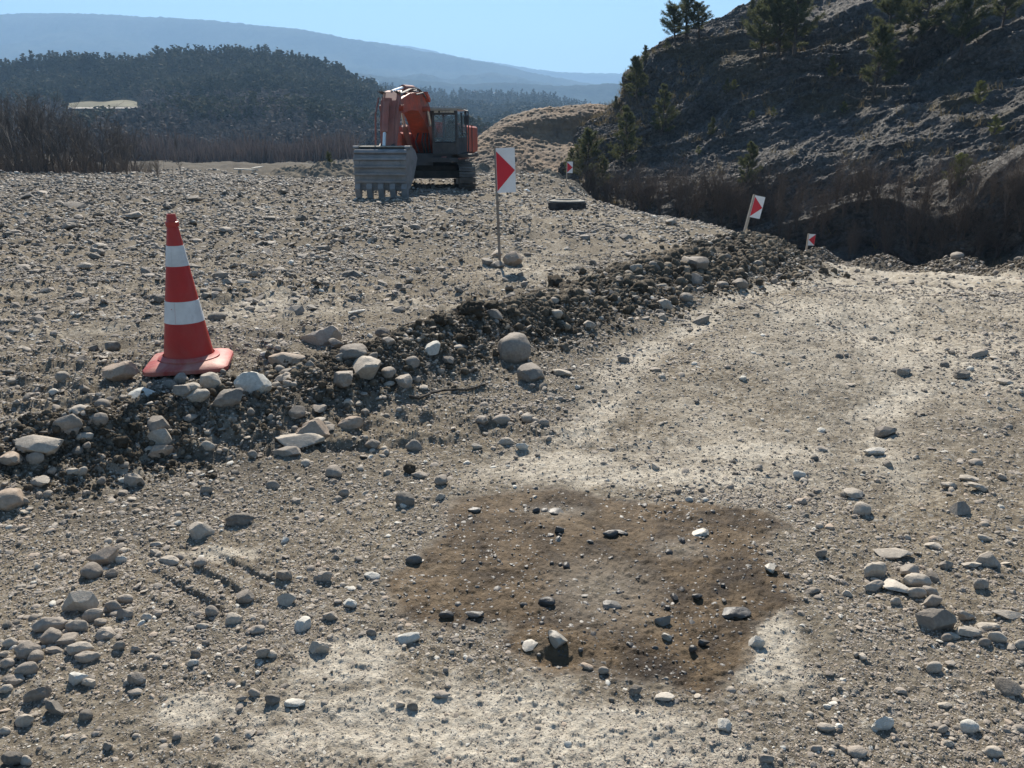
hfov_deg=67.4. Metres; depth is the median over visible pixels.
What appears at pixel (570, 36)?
sky
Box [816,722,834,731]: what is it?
stone
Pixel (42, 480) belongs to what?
stone
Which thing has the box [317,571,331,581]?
stone
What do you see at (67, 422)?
stone
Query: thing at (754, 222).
bare shrub
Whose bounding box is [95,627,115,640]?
stone
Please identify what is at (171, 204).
boulder
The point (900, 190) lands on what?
bare shrub
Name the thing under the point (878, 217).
bare shrub
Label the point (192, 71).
pine wood
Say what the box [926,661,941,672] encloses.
stone
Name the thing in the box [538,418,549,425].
stone
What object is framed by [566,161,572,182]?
arrow sign
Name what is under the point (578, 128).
hill scree
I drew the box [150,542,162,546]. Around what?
stone
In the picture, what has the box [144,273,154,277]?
stone
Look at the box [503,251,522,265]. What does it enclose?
boulder
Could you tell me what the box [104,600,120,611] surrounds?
stone
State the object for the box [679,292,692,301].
stone
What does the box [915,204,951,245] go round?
bare shrub
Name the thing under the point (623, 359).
stone
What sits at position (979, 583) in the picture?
stone
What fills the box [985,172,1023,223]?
bare shrub
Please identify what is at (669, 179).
bare shrub
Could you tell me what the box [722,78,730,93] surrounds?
pine tree
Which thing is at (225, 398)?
stone
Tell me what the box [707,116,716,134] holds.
pine tree
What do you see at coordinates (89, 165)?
bare shrub
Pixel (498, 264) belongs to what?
stone
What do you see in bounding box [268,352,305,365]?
boulder
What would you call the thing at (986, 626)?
stone
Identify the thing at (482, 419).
stone
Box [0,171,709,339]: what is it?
plateau rubble
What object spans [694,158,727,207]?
bare shrub
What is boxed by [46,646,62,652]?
stone
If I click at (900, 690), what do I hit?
stone
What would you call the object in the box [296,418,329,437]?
boulder
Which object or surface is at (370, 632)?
stone
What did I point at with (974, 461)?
stone
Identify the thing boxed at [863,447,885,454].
stone
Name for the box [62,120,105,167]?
bare tree
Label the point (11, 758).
stone
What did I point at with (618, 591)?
damp gravel
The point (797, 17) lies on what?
pine tree
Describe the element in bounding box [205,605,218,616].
stone
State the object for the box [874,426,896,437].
stone
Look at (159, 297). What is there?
stone
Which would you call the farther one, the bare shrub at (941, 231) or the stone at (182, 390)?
the bare shrub at (941, 231)
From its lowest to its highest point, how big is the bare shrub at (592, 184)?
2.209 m
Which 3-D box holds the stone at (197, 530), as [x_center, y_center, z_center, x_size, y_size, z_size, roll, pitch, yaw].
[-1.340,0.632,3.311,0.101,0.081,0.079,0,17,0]
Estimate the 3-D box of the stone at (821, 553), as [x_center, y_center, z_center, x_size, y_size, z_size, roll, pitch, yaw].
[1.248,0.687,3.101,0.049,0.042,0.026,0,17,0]
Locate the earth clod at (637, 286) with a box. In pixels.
[630,281,647,293]
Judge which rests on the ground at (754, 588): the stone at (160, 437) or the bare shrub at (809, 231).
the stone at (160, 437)
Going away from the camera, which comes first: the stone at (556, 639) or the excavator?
the stone at (556, 639)
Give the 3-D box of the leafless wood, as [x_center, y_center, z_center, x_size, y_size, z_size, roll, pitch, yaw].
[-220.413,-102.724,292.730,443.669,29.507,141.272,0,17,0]
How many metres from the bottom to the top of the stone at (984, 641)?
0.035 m
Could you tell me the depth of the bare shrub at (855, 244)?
36.94 m
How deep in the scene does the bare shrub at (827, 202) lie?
37.77 m
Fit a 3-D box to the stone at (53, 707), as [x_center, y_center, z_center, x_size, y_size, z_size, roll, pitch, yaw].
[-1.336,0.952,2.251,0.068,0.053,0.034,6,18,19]
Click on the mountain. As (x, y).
(62, 33)
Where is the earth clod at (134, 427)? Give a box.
[128,422,140,433]
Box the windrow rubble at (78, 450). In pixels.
[0,234,1023,510]
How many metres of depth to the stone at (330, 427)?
4.37 m
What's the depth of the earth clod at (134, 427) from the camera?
4.01 m
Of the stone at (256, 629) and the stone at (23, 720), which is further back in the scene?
the stone at (256, 629)
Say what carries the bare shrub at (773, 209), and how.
on the hillside
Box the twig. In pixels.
[409,382,487,399]
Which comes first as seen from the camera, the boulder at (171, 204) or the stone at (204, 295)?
the stone at (204, 295)
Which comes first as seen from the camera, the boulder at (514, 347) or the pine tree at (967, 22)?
the boulder at (514, 347)
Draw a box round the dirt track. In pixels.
[68,107,134,108]
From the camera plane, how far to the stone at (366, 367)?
4.86 m
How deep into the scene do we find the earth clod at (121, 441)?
3.91 m
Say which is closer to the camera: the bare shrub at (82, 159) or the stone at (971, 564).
the stone at (971, 564)
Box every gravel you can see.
[385,487,792,694]
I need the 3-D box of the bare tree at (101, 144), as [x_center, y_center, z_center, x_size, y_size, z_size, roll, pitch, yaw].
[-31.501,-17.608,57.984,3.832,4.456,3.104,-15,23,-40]
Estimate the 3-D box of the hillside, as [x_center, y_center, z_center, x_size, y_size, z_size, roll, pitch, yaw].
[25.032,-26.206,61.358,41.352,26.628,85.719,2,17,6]
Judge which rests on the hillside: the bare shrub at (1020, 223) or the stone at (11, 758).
the bare shrub at (1020, 223)
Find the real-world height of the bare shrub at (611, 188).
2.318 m
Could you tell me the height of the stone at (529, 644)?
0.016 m
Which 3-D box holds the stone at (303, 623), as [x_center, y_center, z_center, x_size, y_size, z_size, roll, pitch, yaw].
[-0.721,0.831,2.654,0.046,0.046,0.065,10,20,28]
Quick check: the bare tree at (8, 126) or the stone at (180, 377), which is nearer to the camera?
the stone at (180, 377)
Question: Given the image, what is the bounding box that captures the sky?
[0,0,750,73]
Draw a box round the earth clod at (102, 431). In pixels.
[98,428,110,436]
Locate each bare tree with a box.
[0,85,27,170]
[0,90,27,170]
[0,93,36,166]
[0,97,13,160]
[0,100,21,171]
[0,106,19,166]
[0,106,29,162]
[0,112,8,157]
[1,100,51,171]
[1,102,21,171]
[7,92,50,172]
[8,91,72,172]
[8,93,80,169]
[9,85,67,172]
[13,90,41,172]
[18,98,70,168]
[30,112,71,171]
[32,89,91,171]
[37,103,70,165]
[38,106,104,171]
[41,108,95,171]
[42,115,80,171]
[47,101,87,170]
[58,107,98,168]
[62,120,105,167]
[65,113,103,172]
[70,122,115,169]
[75,102,122,172]
[80,119,125,169]
[87,121,117,167]
[96,117,127,160]
[97,115,133,170]
[97,140,115,172]
[103,131,129,170]
[109,121,135,170]
[109,122,151,167]
[110,123,133,167]
[110,126,149,171]
[123,135,154,168]
[167,129,182,173]
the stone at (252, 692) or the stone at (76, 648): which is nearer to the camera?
the stone at (252, 692)
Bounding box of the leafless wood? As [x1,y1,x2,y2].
[0,86,487,153]
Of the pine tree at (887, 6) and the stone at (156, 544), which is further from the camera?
the pine tree at (887, 6)
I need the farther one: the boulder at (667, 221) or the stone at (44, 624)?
the boulder at (667, 221)
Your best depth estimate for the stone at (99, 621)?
2.66 m
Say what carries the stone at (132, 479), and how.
on the ground at (754, 588)
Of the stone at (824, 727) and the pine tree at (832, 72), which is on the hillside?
the pine tree at (832, 72)
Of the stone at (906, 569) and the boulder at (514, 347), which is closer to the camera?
the stone at (906, 569)
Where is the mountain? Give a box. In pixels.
[0,13,595,85]
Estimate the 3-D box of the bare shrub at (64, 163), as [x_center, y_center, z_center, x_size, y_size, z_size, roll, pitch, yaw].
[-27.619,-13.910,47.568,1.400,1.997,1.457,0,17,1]
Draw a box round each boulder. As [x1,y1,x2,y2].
[15,264,29,268]
[15,434,63,453]
[19,193,34,199]
[36,190,49,193]
[61,222,78,230]
[63,202,86,208]
[76,262,93,268]
[91,243,106,248]
[102,361,138,381]
[125,211,142,218]
[163,202,176,206]
[187,196,202,201]
[219,227,231,231]
[234,371,271,393]
[263,216,275,220]
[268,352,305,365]
[275,432,324,448]
[278,189,287,193]
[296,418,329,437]
[300,325,341,345]
[316,245,331,250]
[497,332,530,362]
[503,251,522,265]
[620,233,632,238]
[665,219,676,224]
[681,256,708,269]
[691,273,703,285]
[950,252,963,259]
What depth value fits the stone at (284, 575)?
2.93 m
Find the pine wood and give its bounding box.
[0,44,493,132]
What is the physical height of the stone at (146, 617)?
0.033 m
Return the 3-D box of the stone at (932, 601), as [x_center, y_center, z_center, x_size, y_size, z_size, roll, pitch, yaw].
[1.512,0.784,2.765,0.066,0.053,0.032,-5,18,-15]
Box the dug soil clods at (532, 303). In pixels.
[0,229,1023,516]
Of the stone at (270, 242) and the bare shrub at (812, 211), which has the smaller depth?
the stone at (270, 242)
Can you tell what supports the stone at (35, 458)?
on the ground at (754, 588)
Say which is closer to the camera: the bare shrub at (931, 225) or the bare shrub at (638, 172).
the bare shrub at (931, 225)
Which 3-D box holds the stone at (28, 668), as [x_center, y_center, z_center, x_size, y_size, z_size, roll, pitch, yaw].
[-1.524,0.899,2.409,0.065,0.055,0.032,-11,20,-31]
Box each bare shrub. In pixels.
[0,143,22,171]
[2,154,12,171]
[4,133,38,172]
[11,137,44,173]
[28,137,51,171]
[49,150,61,172]
[51,145,77,172]
[67,157,79,172]
[70,138,98,171]
[73,143,91,173]
[108,154,116,172]
[109,154,128,171]
[118,153,129,174]
[141,159,154,172]
[150,151,162,176]
[562,143,606,193]
[584,165,602,197]
[589,168,611,200]
[598,171,619,203]
[598,172,613,201]
[604,158,630,203]
[609,170,638,208]
[615,170,643,210]
[619,158,649,194]
[626,161,658,210]
[638,167,665,204]
[641,165,664,201]
[645,163,675,213]
[656,160,680,198]
[662,154,693,206]
[663,170,688,215]
[668,157,706,218]
[679,171,706,216]
[686,175,710,212]
[688,159,715,207]
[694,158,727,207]
[697,156,734,215]
[702,167,746,223]
[717,168,740,214]
[720,164,764,224]
[735,178,765,220]
[741,185,768,228]
[743,154,782,205]
[753,176,788,222]
[765,160,800,204]
[777,215,795,242]
[784,182,813,229]
[799,175,833,227]
[799,219,815,246]
[812,196,837,236]
[813,181,840,221]
[817,152,870,216]
[820,143,863,204]
[840,143,886,212]
[841,215,874,254]
[841,222,864,258]
[849,151,903,215]
[851,153,882,202]
[863,173,905,231]
[871,162,917,231]
[871,201,904,254]
[888,166,912,203]
[892,187,938,246]
[895,141,965,214]
[897,178,949,251]
[911,182,935,220]
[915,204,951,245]
[928,202,964,257]
[930,190,961,247]
[933,133,987,202]
[943,170,999,240]
[946,148,1001,203]
[954,190,988,239]
[978,166,1000,203]
[985,137,1023,217]
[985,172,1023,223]
[1000,148,1023,209]
[1004,158,1023,231]
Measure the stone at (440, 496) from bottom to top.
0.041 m
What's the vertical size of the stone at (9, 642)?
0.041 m
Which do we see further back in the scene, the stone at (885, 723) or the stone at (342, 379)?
the stone at (342, 379)
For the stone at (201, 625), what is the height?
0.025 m
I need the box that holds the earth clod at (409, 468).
[403,463,415,473]
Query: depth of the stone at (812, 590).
2.85 m
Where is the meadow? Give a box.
[68,100,136,106]
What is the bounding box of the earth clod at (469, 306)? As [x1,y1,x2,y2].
[456,297,485,320]
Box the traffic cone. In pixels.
[142,214,233,376]
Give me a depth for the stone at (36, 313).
6.77 m
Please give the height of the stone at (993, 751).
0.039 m
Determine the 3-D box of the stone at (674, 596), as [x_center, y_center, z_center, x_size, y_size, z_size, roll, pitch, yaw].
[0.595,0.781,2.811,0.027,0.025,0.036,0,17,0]
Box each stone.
[0,369,14,374]
[0,451,22,465]
[0,488,23,510]
[0,658,14,668]
[0,684,12,693]
[0,726,10,734]
[1,751,24,765]
[2,637,18,647]
[3,674,24,684]
[7,328,19,333]
[14,641,40,659]
[14,661,37,675]
[15,714,33,726]
[20,755,31,765]
[23,497,29,504]
[23,686,52,702]
[26,452,43,463]
[27,649,43,661]
[30,475,49,486]
[31,617,67,632]
[33,311,46,315]
[38,287,54,291]
[40,627,62,644]
[45,700,63,715]
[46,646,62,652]
[52,414,82,431]
[54,632,79,644]
[55,371,69,381]
[62,590,98,611]
[64,427,79,434]
[65,619,88,632]
[66,468,79,474]
[66,641,93,654]
[68,404,86,415]
[68,671,88,685]
[74,651,100,663]
[75,432,93,440]
[76,355,86,363]
[78,384,89,392]
[79,709,92,720]
[80,562,103,579]
[81,608,103,621]
[81,678,95,686]
[86,546,118,564]
[88,345,98,351]
[91,412,107,425]
[93,618,106,625]
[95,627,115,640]
[103,742,112,750]
[104,341,120,350]
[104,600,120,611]
[105,569,118,576]
[112,641,124,649]
[115,556,126,562]
[116,608,133,619]
[117,594,132,603]
[124,473,144,486]
[127,672,145,684]
[127,688,142,695]
[128,387,154,397]
[131,646,140,650]
[141,613,152,621]
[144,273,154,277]
[146,429,171,444]
[146,652,154,658]
[147,415,170,430]
[148,445,173,457]
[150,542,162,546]
[152,610,161,616]
[153,294,164,302]
[158,555,178,565]
[164,380,177,389]
[171,382,201,391]
[173,385,191,396]
[174,372,188,382]
[182,414,196,421]
[186,389,209,402]
[187,659,198,666]
[188,521,215,539]
[191,649,200,657]
[194,557,206,566]
[196,623,209,628]
[199,372,221,388]
[200,441,214,450]
[200,486,213,493]
[201,292,210,298]
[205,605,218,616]
[207,312,226,320]
[212,287,222,292]
[212,388,242,408]
[225,512,254,526]
[225,612,242,624]
[236,589,254,603]
[236,696,247,700]
[237,279,251,283]
[239,644,247,651]
[244,730,256,738]
[247,450,257,458]
[248,688,259,697]
[250,625,264,633]
[255,647,269,657]
[265,694,279,705]
[266,241,275,245]
[266,480,279,488]
[267,650,276,657]
[273,446,300,456]
[274,374,291,381]
[276,570,291,580]
[277,593,296,606]
[279,368,291,373]
[284,698,305,706]
[288,405,305,418]
[294,616,310,632]
[304,360,314,365]
[309,641,328,653]
[312,404,326,412]
[313,575,321,580]
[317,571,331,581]
[322,612,337,620]
[325,464,341,478]
[326,424,334,430]
[328,338,341,347]
[328,479,336,483]
[333,371,352,387]
[337,416,363,429]
[338,488,348,495]
[339,343,366,359]
[343,598,356,607]
[348,309,364,314]
[353,356,380,379]
[361,408,369,414]
[364,572,380,579]
[365,439,379,448]
[366,628,376,635]
[375,327,390,336]
[381,366,395,378]
[382,337,395,345]
[383,381,394,385]
[395,374,412,388]
[395,491,414,505]
[396,701,405,707]
[397,632,419,643]
[405,356,419,367]
[405,439,421,450]
[405,554,421,563]
[407,701,417,710]
[412,471,427,478]
[413,376,420,382]
[419,384,427,389]
[424,340,439,354]
[432,690,451,698]
[434,474,446,485]
[435,493,445,499]
[438,611,453,618]
[442,356,454,364]
[465,611,483,617]
[468,507,480,512]
[471,443,481,448]
[476,415,488,424]
[482,258,492,265]
[486,309,502,319]
[490,260,504,268]
[491,250,502,256]
[491,414,509,424]
[498,437,513,444]
[515,443,527,449]
[517,362,544,382]
[521,412,531,422]
[522,639,537,651]
[532,507,539,512]
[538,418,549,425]
[538,596,555,605]
[547,508,563,514]
[548,630,567,648]
[553,369,571,375]
[554,526,563,532]
[563,562,569,567]
[580,234,589,239]
[581,662,593,669]
[583,320,595,328]
[598,666,608,673]
[602,530,617,537]
[602,600,621,609]
[617,530,627,534]
[618,356,629,362]
[624,252,633,255]
[628,684,641,695]
[649,367,661,371]
[654,616,670,625]
[654,692,674,700]
[656,299,672,309]
[661,633,671,640]
[670,593,677,600]
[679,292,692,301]
[688,645,696,652]
[692,528,708,536]
[692,594,702,598]
[698,639,709,646]
[716,281,728,287]
[717,718,730,731]
[722,607,750,618]
[732,278,748,288]
[748,635,765,647]
[751,260,762,264]
[758,754,774,763]
[765,563,775,573]
[770,278,778,283]
[793,470,805,478]
[804,587,820,594]
[810,745,822,751]
[815,446,827,451]
[815,549,826,557]
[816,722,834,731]
[823,704,831,708]
[844,487,863,498]
[846,745,867,758]
[853,502,871,515]
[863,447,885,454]
[863,562,886,576]
[864,580,883,591]
[871,716,893,730]
[873,548,913,559]
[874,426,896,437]
[882,460,892,466]
[883,578,909,592]
[890,597,900,604]
[893,687,906,693]
[896,368,910,375]
[900,563,919,574]
[903,573,931,586]
[907,587,926,597]
[915,608,956,630]
[922,585,938,595]
[923,594,942,607]
[924,542,943,549]
[925,572,938,582]
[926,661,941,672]
[937,702,952,708]
[937,724,948,733]
[939,561,953,569]
[940,482,957,487]
[941,633,951,641]
[941,740,954,747]
[944,632,960,639]
[945,660,955,665]
[949,501,970,515]
[954,369,969,378]
[956,626,981,637]
[958,610,974,620]
[959,474,979,481]
[960,719,978,733]
[961,562,981,567]
[966,482,987,491]
[968,458,982,465]
[970,349,988,357]
[973,578,988,588]
[975,552,1000,567]
[975,622,999,630]
[977,534,992,541]
[979,638,991,645]
[984,745,1002,758]
[987,631,1006,642]
[991,610,1021,619]
[994,677,1022,696]
[996,378,1013,384]
[1014,639,1023,648]
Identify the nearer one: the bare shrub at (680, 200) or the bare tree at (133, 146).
the bare shrub at (680, 200)
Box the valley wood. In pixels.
[376,81,608,125]
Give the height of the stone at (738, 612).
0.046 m
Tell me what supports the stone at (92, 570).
on the ground at (754, 588)
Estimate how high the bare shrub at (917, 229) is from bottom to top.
3.255 m
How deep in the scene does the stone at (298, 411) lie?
4.38 m
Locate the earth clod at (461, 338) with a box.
[455,333,467,343]
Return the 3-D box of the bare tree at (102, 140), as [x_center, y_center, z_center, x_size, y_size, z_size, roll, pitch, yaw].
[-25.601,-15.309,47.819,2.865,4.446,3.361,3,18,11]
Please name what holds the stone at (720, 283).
on the ground at (754, 588)
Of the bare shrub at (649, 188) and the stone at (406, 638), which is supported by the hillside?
the bare shrub at (649, 188)
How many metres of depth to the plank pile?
69.19 m
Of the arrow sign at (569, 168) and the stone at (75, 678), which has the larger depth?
the arrow sign at (569, 168)
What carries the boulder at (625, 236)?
on the ground at (754, 588)
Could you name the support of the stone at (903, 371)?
on the ground at (754, 588)
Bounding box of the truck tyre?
[548,199,585,210]
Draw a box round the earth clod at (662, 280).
[658,277,671,285]
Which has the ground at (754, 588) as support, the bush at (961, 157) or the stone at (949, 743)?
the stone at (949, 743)
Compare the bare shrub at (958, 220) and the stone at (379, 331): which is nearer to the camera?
the stone at (379, 331)
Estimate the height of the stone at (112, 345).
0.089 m
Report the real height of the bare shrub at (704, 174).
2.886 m
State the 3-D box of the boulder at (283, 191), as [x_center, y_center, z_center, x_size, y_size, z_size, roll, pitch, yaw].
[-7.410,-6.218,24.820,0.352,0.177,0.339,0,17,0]
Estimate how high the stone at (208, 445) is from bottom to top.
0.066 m
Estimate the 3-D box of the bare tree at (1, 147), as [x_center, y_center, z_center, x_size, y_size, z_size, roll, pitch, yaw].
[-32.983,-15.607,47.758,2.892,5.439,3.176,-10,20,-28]
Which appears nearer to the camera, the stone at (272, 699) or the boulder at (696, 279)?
the stone at (272, 699)
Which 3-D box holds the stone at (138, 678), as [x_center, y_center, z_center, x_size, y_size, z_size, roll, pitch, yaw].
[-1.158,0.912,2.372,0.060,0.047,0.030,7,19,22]
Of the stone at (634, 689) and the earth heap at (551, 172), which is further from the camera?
the earth heap at (551, 172)
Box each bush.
[326,151,335,163]
[730,79,738,89]
[749,110,755,118]
[770,107,777,115]
[839,101,849,111]
[942,152,976,185]
[971,80,991,103]
[987,115,1004,135]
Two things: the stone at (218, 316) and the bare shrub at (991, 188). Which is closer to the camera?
the stone at (218, 316)
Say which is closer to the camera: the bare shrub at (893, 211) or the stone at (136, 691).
the stone at (136, 691)
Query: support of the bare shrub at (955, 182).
on the hillside
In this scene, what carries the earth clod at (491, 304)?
on the ground at (754, 588)
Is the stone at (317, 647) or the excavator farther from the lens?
the excavator
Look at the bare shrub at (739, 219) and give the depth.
41.39 m
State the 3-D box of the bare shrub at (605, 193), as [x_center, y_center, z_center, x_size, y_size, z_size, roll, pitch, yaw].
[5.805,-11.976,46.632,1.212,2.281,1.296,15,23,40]
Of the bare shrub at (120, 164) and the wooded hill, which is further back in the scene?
the wooded hill
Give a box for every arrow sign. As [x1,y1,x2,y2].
[494,147,515,260]
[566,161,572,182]
[743,194,764,230]
[805,234,815,249]
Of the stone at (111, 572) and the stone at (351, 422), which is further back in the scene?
the stone at (351, 422)
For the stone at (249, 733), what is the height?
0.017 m
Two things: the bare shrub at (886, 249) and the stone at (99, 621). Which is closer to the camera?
the stone at (99, 621)
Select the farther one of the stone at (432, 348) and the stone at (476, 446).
the stone at (432, 348)
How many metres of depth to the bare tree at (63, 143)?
47.93 m
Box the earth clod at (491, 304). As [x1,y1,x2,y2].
[484,300,498,309]
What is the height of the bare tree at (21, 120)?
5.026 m
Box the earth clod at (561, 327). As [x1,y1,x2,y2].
[555,323,564,331]
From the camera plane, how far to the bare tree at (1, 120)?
52.19 m
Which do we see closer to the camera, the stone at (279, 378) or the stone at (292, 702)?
the stone at (292, 702)
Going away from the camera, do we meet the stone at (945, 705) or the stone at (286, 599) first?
the stone at (945, 705)
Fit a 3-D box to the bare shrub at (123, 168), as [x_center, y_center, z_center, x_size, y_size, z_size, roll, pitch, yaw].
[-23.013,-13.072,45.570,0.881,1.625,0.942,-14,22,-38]
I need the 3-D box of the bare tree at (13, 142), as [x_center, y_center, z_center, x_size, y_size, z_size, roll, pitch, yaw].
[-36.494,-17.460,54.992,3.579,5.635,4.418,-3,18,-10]
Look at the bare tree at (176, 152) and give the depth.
47.89 m
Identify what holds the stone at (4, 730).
on the ground at (754, 588)
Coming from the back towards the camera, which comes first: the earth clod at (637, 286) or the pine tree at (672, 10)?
the pine tree at (672, 10)
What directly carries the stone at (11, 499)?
on the ground at (754, 588)
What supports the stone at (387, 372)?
on the ground at (754, 588)
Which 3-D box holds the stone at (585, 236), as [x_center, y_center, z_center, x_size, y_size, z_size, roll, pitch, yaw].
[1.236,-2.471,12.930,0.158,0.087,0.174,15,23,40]
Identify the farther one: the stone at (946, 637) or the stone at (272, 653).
the stone at (946, 637)
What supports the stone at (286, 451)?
on the ground at (754, 588)
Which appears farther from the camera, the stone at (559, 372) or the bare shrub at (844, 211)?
the bare shrub at (844, 211)
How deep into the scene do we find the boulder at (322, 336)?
5.81 m
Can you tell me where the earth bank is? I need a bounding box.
[465,103,607,183]
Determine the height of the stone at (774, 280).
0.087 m
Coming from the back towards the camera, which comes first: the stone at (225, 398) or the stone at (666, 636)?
the stone at (225, 398)
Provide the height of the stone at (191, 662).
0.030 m
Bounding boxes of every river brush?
[0,142,172,174]
[92,123,360,163]
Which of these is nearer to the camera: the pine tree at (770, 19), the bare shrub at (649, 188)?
the bare shrub at (649, 188)
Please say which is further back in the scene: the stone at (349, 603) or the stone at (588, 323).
the stone at (588, 323)
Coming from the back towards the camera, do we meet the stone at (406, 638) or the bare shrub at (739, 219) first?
the bare shrub at (739, 219)
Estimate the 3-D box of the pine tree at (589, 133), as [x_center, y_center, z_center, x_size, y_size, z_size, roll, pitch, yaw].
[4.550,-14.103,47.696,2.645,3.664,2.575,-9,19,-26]
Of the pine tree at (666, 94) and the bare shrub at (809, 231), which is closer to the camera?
the bare shrub at (809, 231)
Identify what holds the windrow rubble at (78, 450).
on the ground at (754, 588)
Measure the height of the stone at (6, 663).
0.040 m
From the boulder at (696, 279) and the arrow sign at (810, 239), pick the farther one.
the arrow sign at (810, 239)
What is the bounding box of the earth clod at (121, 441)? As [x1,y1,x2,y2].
[113,436,129,448]
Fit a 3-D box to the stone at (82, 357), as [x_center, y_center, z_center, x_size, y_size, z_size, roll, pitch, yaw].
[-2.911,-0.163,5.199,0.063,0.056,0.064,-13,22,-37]
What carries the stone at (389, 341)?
on the ground at (754, 588)
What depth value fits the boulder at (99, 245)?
11.25 m
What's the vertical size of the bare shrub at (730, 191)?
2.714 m
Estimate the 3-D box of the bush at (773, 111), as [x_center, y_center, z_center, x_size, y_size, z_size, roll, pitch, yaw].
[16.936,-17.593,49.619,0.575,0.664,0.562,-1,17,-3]
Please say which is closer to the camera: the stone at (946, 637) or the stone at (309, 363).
the stone at (946, 637)
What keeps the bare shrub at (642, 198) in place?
on the hillside
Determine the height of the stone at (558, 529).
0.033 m
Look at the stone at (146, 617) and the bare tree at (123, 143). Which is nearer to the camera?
the stone at (146, 617)
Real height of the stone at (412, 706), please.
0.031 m
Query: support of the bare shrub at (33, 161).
on the ground at (754, 588)
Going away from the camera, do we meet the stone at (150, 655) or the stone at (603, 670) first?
the stone at (603, 670)
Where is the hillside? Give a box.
[558,0,1023,267]
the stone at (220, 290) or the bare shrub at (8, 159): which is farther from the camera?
the bare shrub at (8, 159)
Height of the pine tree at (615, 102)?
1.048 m
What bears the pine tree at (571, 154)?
on the hillside
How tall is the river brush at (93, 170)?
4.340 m
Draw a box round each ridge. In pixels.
[353,73,621,104]
[393,45,622,83]
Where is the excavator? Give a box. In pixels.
[353,85,477,198]
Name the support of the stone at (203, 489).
on the ground at (754, 588)
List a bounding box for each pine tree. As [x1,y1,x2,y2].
[563,126,605,186]
[564,147,579,173]
[596,157,610,186]
[606,105,642,165]
[611,96,618,108]
[620,55,647,100]
[641,45,649,61]
[650,84,678,134]
[659,4,691,45]
[660,0,711,42]
[663,39,671,49]
[688,1,714,37]
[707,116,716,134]
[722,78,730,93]
[736,141,762,184]
[742,0,778,59]
[746,0,756,17]
[750,0,808,57]
[764,0,827,54]
[827,55,838,77]
[860,23,903,100]
[865,0,916,43]
[894,0,956,67]
[941,0,998,55]
[990,0,1023,26]
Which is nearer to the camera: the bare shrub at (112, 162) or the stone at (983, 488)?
the stone at (983, 488)
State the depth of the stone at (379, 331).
6.02 m
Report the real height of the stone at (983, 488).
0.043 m
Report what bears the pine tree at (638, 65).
on the hillside
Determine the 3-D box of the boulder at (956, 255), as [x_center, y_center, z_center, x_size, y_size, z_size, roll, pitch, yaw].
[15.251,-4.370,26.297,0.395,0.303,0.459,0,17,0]
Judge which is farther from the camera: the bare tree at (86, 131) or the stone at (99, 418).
the bare tree at (86, 131)
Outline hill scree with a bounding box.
[559,0,1023,257]
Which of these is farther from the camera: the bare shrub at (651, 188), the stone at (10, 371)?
the bare shrub at (651, 188)
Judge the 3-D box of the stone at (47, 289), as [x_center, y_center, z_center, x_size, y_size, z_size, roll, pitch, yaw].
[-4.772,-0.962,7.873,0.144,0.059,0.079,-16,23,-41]
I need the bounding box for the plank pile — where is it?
[233,166,263,173]
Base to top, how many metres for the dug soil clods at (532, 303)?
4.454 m
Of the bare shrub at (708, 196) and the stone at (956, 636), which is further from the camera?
the bare shrub at (708, 196)
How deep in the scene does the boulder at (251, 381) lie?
4.47 m
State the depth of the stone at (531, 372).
5.25 m
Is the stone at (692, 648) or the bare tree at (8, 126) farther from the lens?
the bare tree at (8, 126)
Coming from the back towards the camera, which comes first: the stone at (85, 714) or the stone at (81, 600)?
the stone at (81, 600)
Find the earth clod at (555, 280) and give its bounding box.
[547,274,567,287]
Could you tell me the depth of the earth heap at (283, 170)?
49.28 m
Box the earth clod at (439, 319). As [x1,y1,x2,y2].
[428,313,446,325]
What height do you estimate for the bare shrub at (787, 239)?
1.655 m
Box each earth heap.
[257,164,305,176]
[285,161,354,178]
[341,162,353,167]
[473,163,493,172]
[515,158,543,173]
[541,168,563,179]
[564,179,588,194]
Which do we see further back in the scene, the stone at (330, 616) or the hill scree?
the hill scree
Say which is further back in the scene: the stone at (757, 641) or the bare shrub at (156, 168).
the bare shrub at (156, 168)
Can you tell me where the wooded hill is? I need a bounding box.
[2,62,368,154]
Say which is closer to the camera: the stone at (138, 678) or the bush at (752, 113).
the stone at (138, 678)
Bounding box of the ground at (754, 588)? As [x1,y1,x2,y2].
[0,154,1023,767]
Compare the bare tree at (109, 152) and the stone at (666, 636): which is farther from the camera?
the bare tree at (109, 152)
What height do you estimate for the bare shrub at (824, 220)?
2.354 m
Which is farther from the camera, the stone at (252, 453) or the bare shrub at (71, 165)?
the bare shrub at (71, 165)
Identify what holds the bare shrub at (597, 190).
on the hillside
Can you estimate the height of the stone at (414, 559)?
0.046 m
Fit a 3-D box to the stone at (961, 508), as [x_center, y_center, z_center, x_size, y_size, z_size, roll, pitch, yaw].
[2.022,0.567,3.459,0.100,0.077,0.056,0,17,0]
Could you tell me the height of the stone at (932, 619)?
0.108 m

